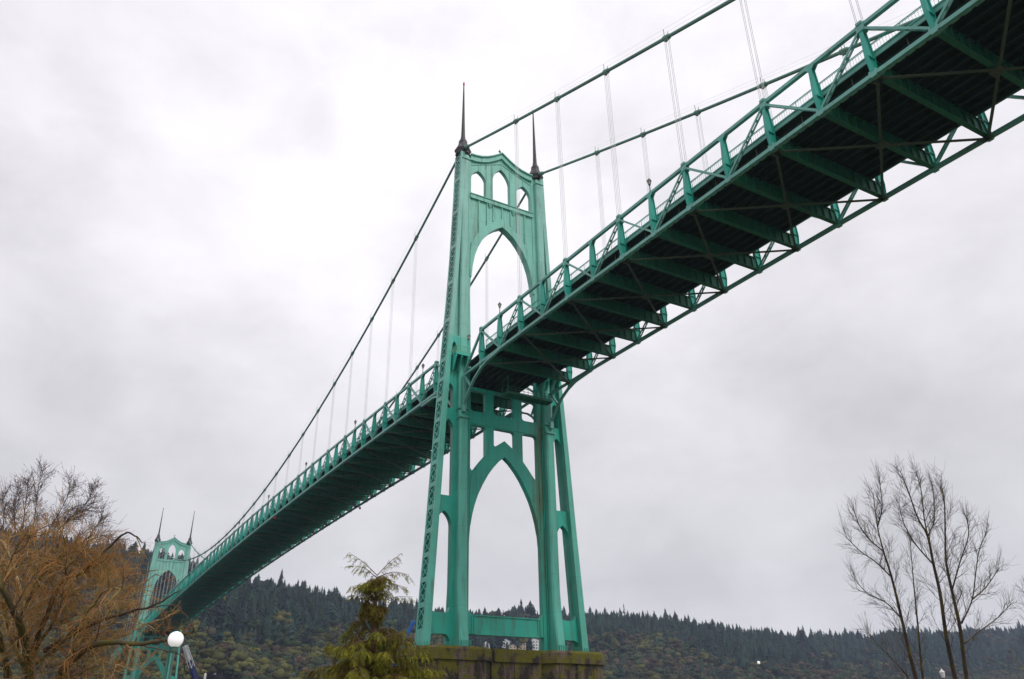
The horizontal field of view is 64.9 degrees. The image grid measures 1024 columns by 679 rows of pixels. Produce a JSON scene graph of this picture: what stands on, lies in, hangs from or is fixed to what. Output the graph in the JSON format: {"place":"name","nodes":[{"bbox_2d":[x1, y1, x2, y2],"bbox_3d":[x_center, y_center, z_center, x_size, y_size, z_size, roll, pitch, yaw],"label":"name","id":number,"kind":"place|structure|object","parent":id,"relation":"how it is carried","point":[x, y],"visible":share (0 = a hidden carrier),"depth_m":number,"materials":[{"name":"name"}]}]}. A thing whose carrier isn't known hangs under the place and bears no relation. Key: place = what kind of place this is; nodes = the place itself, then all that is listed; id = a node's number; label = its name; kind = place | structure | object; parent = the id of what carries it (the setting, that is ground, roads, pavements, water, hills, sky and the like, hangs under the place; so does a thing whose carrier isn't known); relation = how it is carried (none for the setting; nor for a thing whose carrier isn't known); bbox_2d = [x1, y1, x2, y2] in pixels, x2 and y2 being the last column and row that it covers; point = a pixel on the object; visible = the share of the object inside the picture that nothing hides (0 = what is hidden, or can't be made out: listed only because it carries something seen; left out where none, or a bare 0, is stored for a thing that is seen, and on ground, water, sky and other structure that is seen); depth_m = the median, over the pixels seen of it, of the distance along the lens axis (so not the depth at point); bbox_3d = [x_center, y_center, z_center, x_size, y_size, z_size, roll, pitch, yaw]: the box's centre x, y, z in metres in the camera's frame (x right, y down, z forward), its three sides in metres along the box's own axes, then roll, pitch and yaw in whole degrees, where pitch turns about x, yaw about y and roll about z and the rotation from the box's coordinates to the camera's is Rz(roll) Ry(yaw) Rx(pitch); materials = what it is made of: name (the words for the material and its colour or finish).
{"place":"outdoors","nodes":[
{"label":"outdoors","id":0,"kind":"place"},
{"bbox_2d":[0,0,1023,637],"label":"sky","id":1,"kind":"structure","parent":0,"point":[206,206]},
{"bbox_2d":[55,565,1008,678],"bbox_3d":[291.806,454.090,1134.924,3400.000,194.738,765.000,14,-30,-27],"label":"hills","id":2,"kind":"structure","parent":0,"point":[216,676],"depth_m":645.11,"materials":[{"name":"green plant"}]},
{"bbox_2d":[276,570,283,588],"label":"conifer tree","id":3,"kind":"object","parent":2,"relation":"on","point":[280,582],"visible":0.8,"depth_m":973.77,"materials":[{"name":"green plant"}]},
{"bbox_2d":[273,610,293,628],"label":"broadleaf tree","id":4,"kind":"object","parent":2,"relation":"on","point":[282,615],"visible":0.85,"depth_m":754.98,"materials":[{"name":"green plant"}]},
{"bbox_2d":[501,639,511,647],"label":"house","id":5,"kind":"structure","parent":2,"relation":"on","point":[504,642],"depth_m":885.58,"materials":[{"name":"white paint"}]},
{"bbox_2d":[0,524,1023,678],"bbox_3d":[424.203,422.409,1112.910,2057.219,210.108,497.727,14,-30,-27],"label":"conifer forest","id":6,"kind":"object","parent":2,"relation":"on","point":[317,608],"visible":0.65,"depth_m":1002.48,"materials":[{"name":"green plant"}]},
{"bbox_2d":[0,545,1023,678],"bbox_3d":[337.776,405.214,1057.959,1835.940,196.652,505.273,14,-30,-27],"label":"leafless woodland","id":7,"kind":"object","parent":2,"relation":"on","point":[245,657],"visible":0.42,"depth_m":757.55,"materials":[{"name":"brown plant"}]},
{"bbox_2d":[508,644,515,648],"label":"house","id":8,"kind":"structure","parent":2,"relation":"on","point":[512,646],"depth_m":874.12,"materials":[{"name":"beige"}]},
{"bbox_2d":[516,639,525,649],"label":"house","id":9,"kind":"structure","parent":2,"relation":"on","point":[522,646],"depth_m":885.98,"materials":[{"name":"beige"}]},
{"bbox_2d":[527,638,538,649],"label":"house","id":10,"kind":"structure","parent":2,"relation":"on","point":[535,643],"depth_m":904.72,"materials":[{"name":"white paint"}]},
{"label":"ground","id":11,"kind":"structure","parent":0,"visible":0},
{"bbox_2d":[0,453,133,678],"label":"bare tree","id":12,"kind":"object","parent":11,"relation":"on","point":[36,500],"visible":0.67,"depth_m":33.79,"materials":[{"name":"brown plant"}]},
{"bbox_2d":[0,481,200,678],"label":"bare tree","id":13,"kind":"object","parent":11,"relation":"on","point":[21,618],"visible":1,"depth_m":18.31,"materials":[{"name":"brown plant"}]},
{"bbox_2d":[168,631,183,678],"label":"globe lamp","id":14,"kind":"object","parent":11,"relation":"on","point":[175,639],"visible":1,"depth_m":15.38,"materials":[{"name":"white glass"}]},
{"bbox_2d":[298,553,447,678],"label":"cedar tree","id":15,"kind":"object","parent":11,"relation":"on","point":[363,659],"visible":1,"depth_m":21.76,"materials":[{"name":"green plant"}]},
{"bbox_2d":[832,460,923,678],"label":"bare tree","id":16,"kind":"object","parent":11,"relation":"on","point":[907,641],"visible":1,"depth_m":47.95,"materials":[{"name":"brown plant"}]},
{"bbox_2d":[849,612,908,678],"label":"bare tree","id":17,"kind":"object","parent":11,"relation":"on","point":[887,653],"visible":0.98,"depth_m":55.04,"materials":[{"name":"brown plant"}]},
{"bbox_2d":[899,520,936,678],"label":"bare tree","id":18,"kind":"object","parent":11,"relation":"on","point":[918,634],"visible":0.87,"depth_m":58.00,"materials":[{"name":"brown plant"}]},
{"bbox_2d":[881,451,980,678],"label":"bare tree","id":19,"kind":"object","parent":11,"relation":"on","point":[949,652],"visible":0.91,"depth_m":49.96,"materials":[{"name":"brown plant"}]},
{"bbox_2d":[939,669,944,678],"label":"lantern lamp","id":20,"kind":"object","parent":11,"relation":"on","point":[942,672],"visible":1,"depth_m":74.88,"materials":[{"name":"white paint"}]},
{"bbox_2d":[921,460,1023,678],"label":"bare tree","id":21,"kind":"object","parent":11,"relation":"on","point":[959,625],"visible":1,"depth_m":47.01,"materials":[{"name":"brown plant"}]},
{"bbox_2d":[1007,575,1023,673],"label":"bare tree","id":22,"kind":"object","parent":11,"relation":"on","point":[1021,629],"visible":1,"depth_m":60.84,"materials":[{"name":"brown plant"}]},
{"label":"bridge pier","id":23,"kind":"object","parent":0,"visible":0},
{"bbox_2d":[123,508,194,678],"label":"bridge tower","id":24,"kind":"structure","parent":23,"relation":"on","point":[156,560],"depth_m":429.44,"materials":[{"name":"green metal"}]},
{"label":"river","id":25,"kind":"structure","parent":0,"visible":0},
{"bbox_2d":[182,645,198,678],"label":"crane","id":26,"kind":"object","parent":25,"relation":"on","point":[191,664],"visible":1,"depth_m":329.63,"materials":[{"name":"blue paint"}]},
{"bbox_2d":[391,620,414,664],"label":"crane","id":27,"kind":"object","parent":25,"relation":"on","point":[410,626],"visible":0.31,"depth_m":249.87,"materials":[{"name":"blue paint"}]},
{"bbox_2d":[399,645,604,678],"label":"bridge pier","id":28,"kind":"structure","parent":25,"relation":"in","point":[462,662],"depth_m":114.95,"materials":[{"name":"concrete"}]},
{"bbox_2d":[414,82,588,651],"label":"bridge tower","id":29,"kind":"structure","parent":28,"relation":"on","point":[477,219],"depth_m":132.63,"materials":[{"name":"green metal"}]},
{"bbox_2d":[115,0,862,648],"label":"cable","id":30,"kind":"object","parent":29,"relation":"attached to","point":[657,42],"visible":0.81,"depth_m":131.77,"materials":[{"name":"paint"}]},
{"bbox_2d":[109,630,170,665],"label":"side span","id":31,"kind":"object","parent":30,"relation":"hanging from","point":[153,633],"visible":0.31,"depth_m":462.26,"materials":[{"name":"paint"}]},
{"bbox_2d":[139,361,532,641],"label":"bridge deck","id":32,"kind":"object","parent":30,"relation":"hanging from","point":[397,444],"visible":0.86,"depth_m":204.16,"materials":[{"name":"paint"}]},
{"bbox_2d":[461,0,1023,429],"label":"side span","id":33,"kind":"object","parent":30,"relation":"hanging from","point":[928,78],"visible":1,"depth_m":87.31,"materials":[{"name":"paint"}]},
{"bbox_2d":[501,378,552,405],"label":"inspection platform","id":34,"kind":"structure","parent":33,"relation":"hanging from","point":[536,399],"depth_m":133.36,"materials":[{"name":"green metal"}]},
{"bbox_2d":[647,178,650,191],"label":"street lamp","id":35,"kind":"object","parent":33,"relation":"on","point":[649,182],"visible":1,"depth_m":97.43,"materials":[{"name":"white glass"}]},
{"bbox_2d":[169,0,938,591],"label":"cable","id":36,"kind":"object","parent":29,"relation":"attached to","point":[697,112],"visible":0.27,"depth_m":127.71,"materials":[{"name":"paint"}]}
]}

